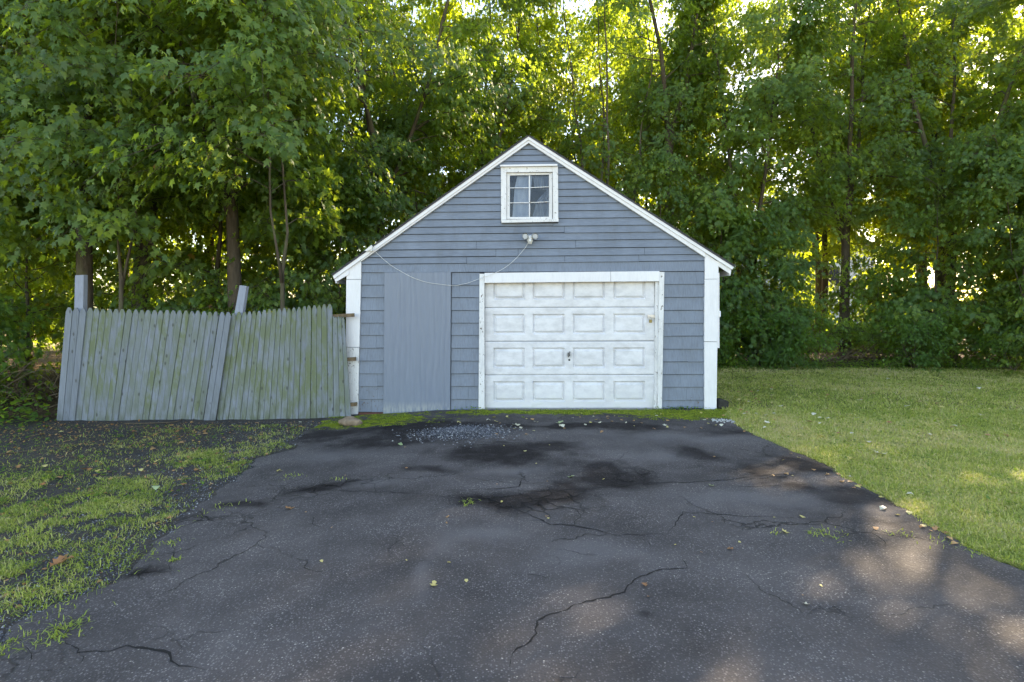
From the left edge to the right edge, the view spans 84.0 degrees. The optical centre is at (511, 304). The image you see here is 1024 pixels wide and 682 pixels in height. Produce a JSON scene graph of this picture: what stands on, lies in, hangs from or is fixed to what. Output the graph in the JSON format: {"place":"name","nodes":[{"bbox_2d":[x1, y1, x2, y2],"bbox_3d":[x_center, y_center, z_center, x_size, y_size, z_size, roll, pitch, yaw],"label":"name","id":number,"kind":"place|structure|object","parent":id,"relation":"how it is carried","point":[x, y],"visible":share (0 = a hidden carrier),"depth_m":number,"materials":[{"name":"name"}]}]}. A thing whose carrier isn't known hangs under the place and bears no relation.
{"place":"outdoors","nodes":[
{"label":"outdoors","id":0,"kind":"place"},
{"bbox_2d":[0,418,330,645],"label":"gravel verge","id":1,"kind":"structure","parent":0,"point":[54,439],"depth_m":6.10,"materials":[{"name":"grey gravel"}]},
{"bbox_2d":[0,396,56,427],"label":"leafy plant","id":2,"kind":"object","parent":1,"relation":"on","point":[32,419],"visible":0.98,"depth_m":8.58,"materials":[{"name":"green plant"}]},
{"bbox_2d":[49,555,65,566],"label":"fallen leaf","id":3,"kind":"object","parent":1,"relation":"on","point":[58,559],"visible":1,"depth_m":3.88,"materials":[{"name":"brown plant"}]},
{"bbox_2d":[57,275,230,420],"bbox_3d":[-5.673,0.676,8.825,2.656,2.270,0.175,0,0,0],"label":"picket fence","id":4,"kind":"object","parent":1,"relation":"on","point":[98,378],"visible":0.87,"depth_m":8.79,"materials":[{"name":"grey paint"}]},
{"bbox_2d":[0,423,299,558],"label":"verge weeds","id":5,"kind":"object","parent":1,"relation":"on","point":[81,456],"visible":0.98,"depth_m":6.14,"materials":[{"name":"green plant"}]},
{"bbox_2d":[124,419,181,423],"bbox_3d":[-5.411,1.773,8.557,0.765,0.022,0.205,0,0,-22],"label":"stick","id":6,"kind":"object","parent":1,"relation":"on","point":[152,423],"visible":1,"depth_m":8.49,"materials":[{"name":"brown wood"}]},
{"bbox_2d":[0,419,319,607],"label":"leaf crumbs","id":7,"kind":"object","parent":1,"relation":"on","point":[112,461],"visible":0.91,"depth_m":7.22,"materials":[{"name":"brown plant"}]},
{"bbox_2d":[217,285,356,419],"bbox_3d":[-3.514,0.754,8.905,2.142,2.107,0.167,0,0,0],"label":"picket fence","id":8,"kind":"object","parent":1,"relation":"on","point":[263,378],"visible":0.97,"depth_m":8.87,"materials":[{"name":"grey paint"}]},
{"bbox_2d":[0,473,1000,657],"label":"grass tufts","id":9,"kind":"object","parent":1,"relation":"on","point":[55,634],"visible":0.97,"depth_m":3.54,"materials":[{"name":"green plant"}]},
{"bbox_2d":[0,350,344,417],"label":"woodland floor","id":10,"kind":"structure","parent":0,"point":[52,357],"depth_m":11.61,"materials":[{"name":"brown plant"}]},
{"bbox_2d":[0,360,57,418],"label":"leafy plant","id":11,"kind":"object","parent":10,"relation":"on","point":[3,375],"visible":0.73,"depth_m":9.30,"materials":[{"name":"green plant"}]},
{"bbox_2d":[0,293,61,406],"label":"shrub","id":12,"kind":"object","parent":10,"relation":"on","point":[11,333],"visible":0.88,"depth_m":10.08,"materials":[{"name":"green plant"}]},
{"bbox_2d":[0,4,71,290],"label":"maple tree","id":13,"kind":"object","parent":10,"relation":"on","point":[5,65],"visible":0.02,"depth_m":11.54,"materials":[{"name":"green plant"}]},
{"bbox_2d":[0,3,101,343],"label":"maple tree","id":14,"kind":"object","parent":10,"relation":"on","point":[46,277],"visible":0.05,"depth_m":14.53,"materials":[{"name":"green plant"}]},
{"bbox_2d":[0,160,117,365],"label":"sapling","id":15,"kind":"object","parent":10,"relation":"on","point":[36,289],"visible":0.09,"depth_m":15.84,"materials":[{"name":"green plant"}]},
{"bbox_2d":[0,0,121,275],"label":"sapling","id":16,"kind":"object","parent":10,"relation":"on","point":[10,219],"visible":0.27,"depth_m":9.91,"materials":[{"name":"green plant"}]},
{"bbox_2d":[0,234,129,351],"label":"maple tree","id":17,"kind":"object","parent":10,"relation":"on","point":[48,282],"visible":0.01,"depth_m":19.88,"materials":[{"name":"green plant"}]},
{"bbox_2d":[0,121,146,386],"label":"sapling","id":18,"kind":"object","parent":10,"relation":"on","point":[49,268],"visible":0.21,"depth_m":12.18,"materials":[{"name":"green plant"}]},
{"bbox_2d":[0,190,216,372],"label":"sapling","id":19,"kind":"object","parent":10,"relation":"on","point":[64,294],"visible":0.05,"depth_m":15.04,"materials":[{"name":"green plant"}]},
{"bbox_2d":[0,0,230,309],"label":"maple tree","id":20,"kind":"object","parent":10,"relation":"on","point":[134,289],"depth_m":13.68,"materials":[{"name":"green plant"}]},
{"bbox_2d":[51,207,194,295],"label":"maple tree","id":21,"kind":"object","parent":10,"relation":"on","point":[116,260],"visible":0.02,"depth_m":17.81,"materials":[{"name":"green plant"}]},
{"bbox_2d":[0,0,272,395],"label":"sapling","id":22,"kind":"object","parent":10,"relation":"on","point":[80,64],"visible":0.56,"depth_m":8.77,"materials":[{"name":"green plant"}]},
{"bbox_2d":[0,0,289,310],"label":"maple tree","id":23,"kind":"object","parent":10,"relation":"on","point":[84,265],"visible":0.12,"depth_m":9.71,"materials":[{"name":"green plant"}]},
{"bbox_2d":[70,256,255,380],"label":"sapling","id":24,"kind":"object","parent":10,"relation":"on","point":[196,299],"visible":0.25,"depth_m":11.42,"materials":[{"name":"green plant"}]},
{"bbox_2d":[0,0,363,309],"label":"maple tree","id":25,"kind":"object","parent":10,"relation":"on","point":[154,209],"visible":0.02,"depth_m":11.56,"materials":[{"name":"green plant"}]},
{"bbox_2d":[110,0,255,283],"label":"maple tree","id":26,"kind":"object","parent":10,"relation":"on","point":[213,240],"visible":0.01,"depth_m":17.54,"materials":[{"name":"green plant"}]},
{"bbox_2d":[51,1,330,340],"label":"maple tree","id":27,"kind":"object","parent":10,"relation":"on","point":[246,273],"visible":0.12,"depth_m":12.23,"materials":[{"name":"green plant"}]},
{"bbox_2d":[32,0,413,313],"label":"maple tree","id":28,"kind":"object","parent":10,"relation":"on","point":[237,10],"visible":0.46,"depth_m":10.03,"materials":[{"name":"green plant"}]},
{"bbox_2d":[150,156,297,313],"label":"sapling","id":29,"kind":"object","parent":10,"relation":"on","point":[204,257],"visible":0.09,"depth_m":14.91,"materials":[{"name":"green plant"}]},
{"bbox_2d":[68,0,403,311],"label":"sapling","id":30,"kind":"object","parent":10,"relation":"on","point":[294,13],"visible":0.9,"depth_m":9.12,"materials":[{"name":"green plant"}]},
{"bbox_2d":[182,260,345,392],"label":"sapling","id":31,"kind":"object","parent":10,"relation":"on","point":[272,301],"visible":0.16,"depth_m":10.96,"materials":[{"name":"green plant"}]},
{"bbox_2d":[202,14,415,296],"bbox_3d":[-5.913,-5.383,15.665,6.740,14.956,6.092,0,0,0],"label":"maple tree","id":32,"kind":"object","parent":10,"relation":"on","point":[354,111],"visible":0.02,"depth_m":15.36,"materials":[{"name":"green plant"}]},
{"bbox_2d":[242,2,409,291],"bbox_3d":[-6.378,-4.687,18.579,7.490,13.515,7.361,0,0,0],"label":"maple tree","id":33,"kind":"object","parent":10,"relation":"on","point":[351,132],"visible":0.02,"depth_m":18.87,"materials":[{"name":"green plant"}]},
{"bbox_2d":[250,129,405,369],"bbox_3d":[-3.697,-0.793,12.127,4.121,5.789,3.884,0,0,0],"label":"sapling","id":34,"kind":"object","parent":10,"relation":"on","point":[326,260],"visible":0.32,"depth_m":12.42,"materials":[{"name":"green plant"}]},
{"bbox_2d":[266,146,389,317],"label":"sapling","id":35,"kind":"object","parent":10,"relation":"on","point":[327,271],"visible":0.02,"depth_m":15.11,"materials":[{"name":"green plant"}]},
{"bbox_2d":[233,0,547,280],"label":"maple tree","id":36,"kind":"object","parent":10,"relation":"on","point":[440,53],"visible":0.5,"depth_m":14.06,"materials":[{"name":"green plant"}]},
{"bbox_2d":[313,0,512,221],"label":"maple tree","id":37,"kind":"object","parent":10,"relation":"on","point":[452,6],"visible":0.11,"depth_m":18.50,"materials":[{"name":"green plant"}]},
{"bbox_2d":[392,423,535,447],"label":"gravel","id":38,"kind":"structure","parent":0,"point":[463,430],"depth_m":7.25,"materials":[{"name":"grey gravel"}]},
{"bbox_2d":[0,307,979,418],"bbox_3d":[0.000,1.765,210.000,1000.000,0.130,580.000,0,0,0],"label":"ground","id":39,"kind":"structure","parent":0,"point":[51,348],"depth_m":22.97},
{"bbox_2d":[157,233,253,304],"bbox_3d":[-14.243,-2.325,24.714,6.266,9.223,6.530,0,0,0],"label":"hedge bush","id":40,"kind":"object","parent":39,"relation":"on","point":[224,245],"depth_m":24.51,"materials":[{"name":"green plant"}]},
{"bbox_2d":[342,0,497,227],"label":"maple tree","id":41,"kind":"object","parent":39,"relation":"on","point":[432,28],"visible":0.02,"depth_m":20.13,"materials":[{"name":"green plant"}]},
{"bbox_2d":[338,72,508,251],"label":"sapling","id":42,"kind":"object","parent":39,"relation":"on","point":[400,123],"visible":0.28,"depth_m":15.50,"materials":[{"name":"green plant"}]},
{"bbox_2d":[405,0,582,185],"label":"maple tree","id":43,"kind":"object","parent":39,"relation":"on","point":[535,33],"visible":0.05,"depth_m":21.52,"materials":[{"name":"green plant"}]},
{"bbox_2d":[0,340,1020,413],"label":"brushwood","id":44,"kind":"object","parent":39,"relation":"on","point":[840,359],"visible":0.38,"depth_m":15.26,"materials":[{"name":"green plant"}]},
{"bbox_2d":[332,135,734,414],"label":"garage","id":45,"kind":"structure","parent":39,"relation":"on","point":[578,293],"depth_m":9.09,"materials":[{"name":"blue paint"}]},
{"bbox_2d":[378,243,527,285],"bbox_3d":[-1.000,-0.638,9.031,2.508,0.680,0.086,0,0,0],"label":"cable","id":46,"kind":"object","parent":45,"relation":"attached to","point":[451,285],"visible":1,"depth_m":9.05,"materials":[{"name":"white plastic"}]},
{"bbox_2d":[500,164,558,222],"bbox_3d":[0.275,-1.763,9.103,0.927,0.933,0.157,0,0,0],"label":"window","id":47,"kind":"structure","parent":45,"relation":"in","point":[541,174],"depth_m":9.10,"materials":[{"name":"white paint"}]},
{"bbox_2d":[522,233,537,243],"bbox_3d":[0.286,-1.038,9.010,0.249,0.169,0.151,0,0,0],"label":"floodlight","id":48,"kind":"object","parent":45,"relation":"attached to","point":[529,238],"visible":1,"depth_m":8.97,"materials":[{"name":"white plastic"}]},
{"bbox_2d":[485,281,654,407],"bbox_3d":[0.936,0.631,9.139,2.743,2.168,0.121,0,0,0],"label":"garage door","id":49,"kind":"structure","parent":45,"relation":"in","point":[581,361],"depth_m":9.15,"materials":[{"name":"white metal"}]},
{"bbox_2d":[485,408,656,409],"bbox_3d":[0.948,1.720,9.070,2.900,0.120,0.320,0,0,0],"label":"threshold","id":50,"kind":"object","parent":39,"relation":"on","point":[569,408],"visible":0.22,"depth_m":9.07,"materials":[{"name":"concrete"}]},
{"bbox_2d":[519,0,663,163],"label":"maple tree","id":51,"kind":"object","parent":39,"relation":"on","point":[587,91],"visible":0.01,"depth_m":24.64,"materials":[{"name":"green plant"}]},
{"bbox_2d":[519,25,683,227],"bbox_3d":[3.685,-4.178,21.882,7.836,12.316,6.770,0,0,0],"label":"maple tree","id":52,"kind":"object","parent":39,"relation":"on","point":[626,177],"visible":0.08,"depth_m":20.92,"materials":[{"name":"green plant"}]},
{"bbox_2d":[555,16,741,223],"bbox_3d":[5.192,-5.133,22.849,7.571,14.214,8.248,0,0,0],"label":"maple tree","id":53,"kind":"object","parent":39,"relation":"on","point":[610,67],"visible":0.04,"depth_m":22.38,"materials":[{"name":"green plant"}]},
{"bbox_2d":[583,47,729,226],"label":"maple tree","id":54,"kind":"object","parent":39,"relation":"on","point":[604,95],"visible":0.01,"depth_m":24.09,"materials":[{"name":"green plant"}]},
{"bbox_2d":[644,3,849,273],"bbox_3d":[8.720,-4.878,21.284,7.491,13.668,6.690,0,0,0],"label":"maple tree","id":55,"kind":"object","parent":39,"relation":"on","point":[735,99],"visible":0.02,"depth_m":19.77,"materials":[{"name":"green plant"}]},
{"bbox_2d":[717,359,826,369],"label":"ground ivy","id":56,"kind":"object","parent":39,"relation":"on","point":[721,362],"visible":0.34,"depth_m":14.78,"materials":[{"name":"green plant"}]},
{"bbox_2d":[757,197,838,324],"bbox_3d":[14.338,-1.917,30.268,5.724,8.063,5.348,0,0,-42],"label":"hedge bush","id":57,"kind":"object","parent":39,"relation":"on","point":[812,295],"visible":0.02,"depth_m":29.36,"materials":[{"name":"green plant"}]},
{"bbox_2d":[736,325,913,350],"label":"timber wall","id":58,"kind":"structure","parent":39,"relation":"on","point":[834,340],"depth_m":20.46,"materials":[{"name":"brown wood"}]},
{"bbox_2d":[724,0,944,320],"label":"maple tree","id":59,"kind":"object","parent":39,"relation":"on","point":[827,250],"visible":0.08,"depth_m":20.36,"materials":[{"name":"green plant"}]},
{"bbox_2d":[769,25,926,323],"bbox_3d":[13.429,-5.228,23.851,5.879,14.403,6.464,0,0,-20],"label":"maple tree","id":60,"kind":"object","parent":39,"relation":"on","point":[818,288],"visible":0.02,"depth_m":23.82,"materials":[{"name":"green plant"}]},
{"bbox_2d":[850,201,971,321],"bbox_3d":[19.048,-2.223,27.874,5.603,8.749,6.787,0,0,0],"label":"hedge bush","id":61,"kind":"object","parent":39,"relation":"on","point":[877,232],"visible":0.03,"depth_m":27.58,"materials":[{"name":"green plant"}]},
{"bbox_2d":[805,0,1019,322],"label":"maple tree","id":62,"kind":"object","parent":39,"relation":"on","point":[949,83],"visible":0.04,"depth_m":19.98,"materials":[{"name":"green plant"}]},
{"bbox_2d":[844,0,1014,275],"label":"maple tree","id":63,"kind":"object","parent":39,"relation":"on","point":[897,262],"visible":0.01,"depth_m":21.37,"materials":[{"name":"green plant"}]},
{"bbox_2d":[871,11,994,277],"bbox_3d":[17.674,-5.452,23.856,6.070,14.871,6.674,0,0,41],"label":"maple tree","id":64,"kind":"object","parent":39,"relation":"on","point":[973,48],"visible":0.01,"depth_m":23.26,"materials":[{"name":"green plant"}]},
{"bbox_2d":[907,92,1023,332],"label":"sapling","id":65,"kind":"object","parent":39,"relation":"on","point":[970,148],"visible":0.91,"depth_m":14.49,"materials":[{"name":"green plant"}]},
{"bbox_2d":[0,409,1023,681],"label":"driveway","id":66,"kind":"structure","parent":0,"point":[254,589],"depth_m":3.49,"materials":[{"name":"grey asphalt"}]},
{"bbox_2d":[338,416,362,425],"bbox_3d":[-2.330,1.698,8.211,0.347,0.171,0.184,4,0,6],"label":"stone","id":67,"kind":"object","parent":66,"relation":"on","point":[349,421],"visible":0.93,"depth_m":8.15,"materials":[{"name":"beige stone"}]},
{"bbox_2d":[312,409,729,429],"bbox_3d":[0.260,1.708,8.462,6.276,0.149,1.020,0,0,0],"label":"moss","id":68,"kind":"object","parent":66,"relation":"on","point":[587,411],"visible":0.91,"depth_m":8.65,"materials":[{"name":"green plant"}]},
{"bbox_2d":[41,0,1022,299],"label":"sky","id":69,"kind":"structure","parent":0,"point":[659,22],"materials":[{"name":"white"}]},
{"bbox_2d":[733,236,873,324],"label":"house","id":70,"kind":"structure","parent":0,"point":[837,272],"depth_m":39.97,"materials":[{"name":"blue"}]},
{"bbox_2d":[828,266,840,286],"bbox_3d":[22.500,-1.970,39.949,1.200,1.500,0.038,0,0,0],"label":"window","id":71,"kind":"structure","parent":70,"relation":"in","point":[837,272],"depth_m":39.93,"materials":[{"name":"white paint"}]},
{"bbox_2d":[717,350,1020,367],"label":"woodland floor","id":72,"kind":"structure","parent":0,"point":[854,357],"depth_m":17.02,"materials":[{"name":"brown plant"}]},
{"bbox_2d":[568,0,775,214],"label":"maple tree","id":73,"kind":"object","parent":72,"relation":"on","point":[651,105],"visible":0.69,"depth_m":17.26,"materials":[{"name":"green plant"}]},
{"bbox_2d":[623,143,720,252],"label":"sapling","id":74,"kind":"object","parent":72,"relation":"on","point":[663,156],"visible":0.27,"depth_m":15.45,"materials":[{"name":"green plant"}]},
{"bbox_2d":[586,0,783,237],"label":"maple tree","id":75,"kind":"object","parent":72,"relation":"on","point":[646,31],"visible":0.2,"depth_m":20.00,"materials":[{"name":"green plant"}]},
{"bbox_2d":[668,162,801,366],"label":"sapling","id":76,"kind":"object","parent":72,"relation":"on","point":[716,198],"visible":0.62,"depth_m":15.15,"materials":[{"name":"green plant"}]},
{"bbox_2d":[717,282,767,367],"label":"shrub","id":77,"kind":"object","parent":72,"relation":"on","point":[724,350],"visible":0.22,"depth_m":14.71,"materials":[{"name":"green plant"}]},
{"bbox_2d":[710,248,790,366],"bbox_3d":[6.275,0.299,16.697,3.719,3.791,5.077,0,0,0],"label":"shrub","id":78,"kind":"object","parent":72,"relation":"on","point":[727,280],"visible":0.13,"depth_m":15.21,"materials":[{"name":"green plant"}]},
{"bbox_2d":[645,0,877,361],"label":"maple tree","id":79,"kind":"object","parent":72,"relation":"on","point":[753,112],"visible":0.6,"depth_m":15.44,"materials":[{"name":"green plant"}]},
{"bbox_2d":[717,293,820,370],"bbox_3d":[6.620,0.817,15.215,3.173,2.370,2.303,0,0,-27],"label":"shrub","id":80,"kind":"object","parent":72,"relation":"on","point":[749,329],"visible":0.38,"depth_m":14.74,"materials":[{"name":"green plant"}]},
{"bbox_2d":[740,306,826,370],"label":"shrub","id":81,"kind":"object","parent":72,"relation":"on","point":[811,339],"visible":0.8,"depth_m":14.40,"materials":[{"name":"green plant"}]},
{"bbox_2d":[738,193,870,365],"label":"sapling","id":82,"kind":"object","parent":72,"relation":"on","point":[783,269],"visible":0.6,"depth_m":14.96,"materials":[{"name":"green plant"}]},
{"bbox_2d":[785,307,883,370],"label":"shrub","id":83,"kind":"object","parent":72,"relation":"on","point":[830,344],"visible":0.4,"depth_m":15.09,"materials":[{"name":"green plant"}]},
{"bbox_2d":[706,0,983,358],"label":"maple tree","id":84,"kind":"object","parent":72,"relation":"on","point":[846,180],"visible":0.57,"depth_m":16.37,"materials":[{"name":"green plant"}]},
{"bbox_2d":[720,357,1022,370],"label":"ground ivy","id":85,"kind":"object","parent":72,"relation":"on","point":[856,365],"visible":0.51,"depth_m":14.97,"materials":[{"name":"green plant"}]},
{"bbox_2d":[809,252,980,365],"bbox_3d":[10.941,0.299,17.209,3.808,3.791,5.004,0,0,0],"label":"shrub","id":86,"kind":"object","parent":72,"relation":"on","point":[856,291],"visible":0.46,"depth_m":16.58,"materials":[{"name":"green plant"}]},
{"bbox_2d":[857,301,977,371],"bbox_3d":[10.514,0.932,14.732,2.709,2.054,2.063,0,0,0],"label":"shrub","id":87,"kind":"object","parent":72,"relation":"on","point":[923,357],"visible":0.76,"depth_m":14.48,"materials":[{"name":"green plant"}]},
{"bbox_2d":[813,0,1023,360],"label":"maple tree","id":88,"kind":"object","parent":72,"relation":"on","point":[930,152],"visible":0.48,"depth_m":17.01,"materials":[{"name":"green plant"}]},
{"bbox_2d":[865,315,982,367],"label":"shrub","id":89,"kind":"object","parent":72,"relation":"on","point":[909,342],"visible":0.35,"depth_m":14.57,"materials":[{"name":"green plant"}]},
{"bbox_2d":[837,0,1023,303],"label":"maple tree","id":90,"kind":"object","parent":72,"relation":"on","point":[941,277],"visible":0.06,"depth_m":18.61,"materials":[{"name":"green plant"}]},
{"bbox_2d":[857,152,1022,366],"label":"sapling","id":91,"kind":"object","parent":72,"relation":"on","point":[969,272],"visible":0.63,"depth_m":15.45,"materials":[{"name":"green plant"}]},
{"bbox_2d":[918,0,1023,322],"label":"maple tree","id":92,"kind":"object","parent":72,"relation":"on","point":[991,79],"visible":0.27,"depth_m":15.65,"materials":[{"name":"green plant"}]},
{"bbox_2d":[924,161,1023,366],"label":"sapling","id":93,"kind":"object","parent":72,"relation":"on","point":[1003,261],"visible":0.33,"depth_m":15.13,"materials":[{"name":"green plant"}]},
{"bbox_2d":[928,252,1022,366],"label":"shrub","id":94,"kind":"object","parent":72,"relation":"on","point":[1000,274],"visible":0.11,"depth_m":15.96,"materials":[{"name":"green plant"}]},
{"bbox_2d":[938,299,1023,369],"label":"shrub","id":95,"kind":"object","parent":72,"relation":"on","point":[995,332],"visible":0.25,"depth_m":14.74,"materials":[{"name":"green plant"}]},
{"bbox_2d":[946,33,1023,262],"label":"maple tree","id":96,"kind":"object","parent":72,"relation":"on","point":[988,53],"visible":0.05,"depth_m":19.00,"materials":[{"name":"green plant"}]},
{"bbox_2d":[717,366,1023,570],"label":"lawn","id":97,"kind":"structure","parent":0,"point":[772,404],"depth_m":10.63,"materials":[{"name":"green plant"}]},
{"bbox_2d":[717,398,728,408],"bbox_3d":[3.384,1.603,9.207,0.188,0.155,0.180,0,0,-8],"label":"wall block","id":98,"kind":"object","parent":97,"relation":"on","point":[721,403],"depth_m":9.12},
{"bbox_2d":[956,306,1023,370],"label":"shrub","id":99,"kind":"object","parent":97,"relation":"on","point":[994,343],"visible":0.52,"depth_m":14.39,"materials":[{"name":"green plant"}]},
{"bbox_2d":[972,213,1023,376],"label":"sapling","id":100,"kind":"object","parent":97,"relation":"on","point":[1020,312],"visible":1,"depth_m":13.09,"materials":[{"name":"green plant"}]},
{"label":"woodland floor","id":101,"kind":"structure","parent":0,"visible":0},
{"bbox_2d":[408,0,599,216],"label":"maple tree","id":102,"kind":"object","parent":101,"relation":"on","point":[524,128],"visible":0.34,"depth_m":17.30,"materials":[{"name":"green plant"}]},
{"bbox_2d":[464,0,647,189],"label":"maple tree","id":103,"kind":"object","parent":101,"relation":"on","point":[564,82],"visible":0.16,"depth_m":19.68,"materials":[{"name":"green plant"}]},
{"bbox_2d":[509,0,733,204],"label":"maple tree","id":104,"kind":"object","parent":101,"relation":"on","point":[607,18],"visible":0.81,"depth_m":16.90,"materials":[{"name":"green plant"}]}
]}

